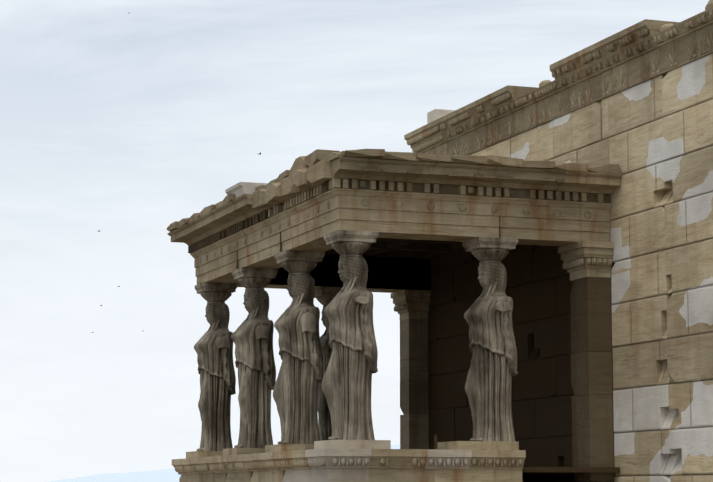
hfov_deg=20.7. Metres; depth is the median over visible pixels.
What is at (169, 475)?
hills
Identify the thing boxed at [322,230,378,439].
caryatid
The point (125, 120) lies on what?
sky
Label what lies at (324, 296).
caryatid
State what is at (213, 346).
caryatid
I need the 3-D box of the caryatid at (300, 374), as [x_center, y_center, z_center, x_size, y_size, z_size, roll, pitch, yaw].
[-0.685,1.286,23.343,0.552,2.300,0.698,3,-8,-20]
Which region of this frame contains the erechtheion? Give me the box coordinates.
[167,0,712,481]
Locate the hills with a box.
[48,444,399,481]
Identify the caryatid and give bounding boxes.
[194,282,237,450]
[231,267,277,447]
[273,250,324,443]
[314,286,341,440]
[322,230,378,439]
[462,237,517,441]
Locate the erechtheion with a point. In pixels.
(585, 178)
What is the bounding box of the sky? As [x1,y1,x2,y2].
[0,0,708,481]
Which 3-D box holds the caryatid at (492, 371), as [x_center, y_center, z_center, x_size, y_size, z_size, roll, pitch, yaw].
[1.533,1.133,22.175,0.554,2.300,0.691,3,-8,-20]
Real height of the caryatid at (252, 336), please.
2.300 m

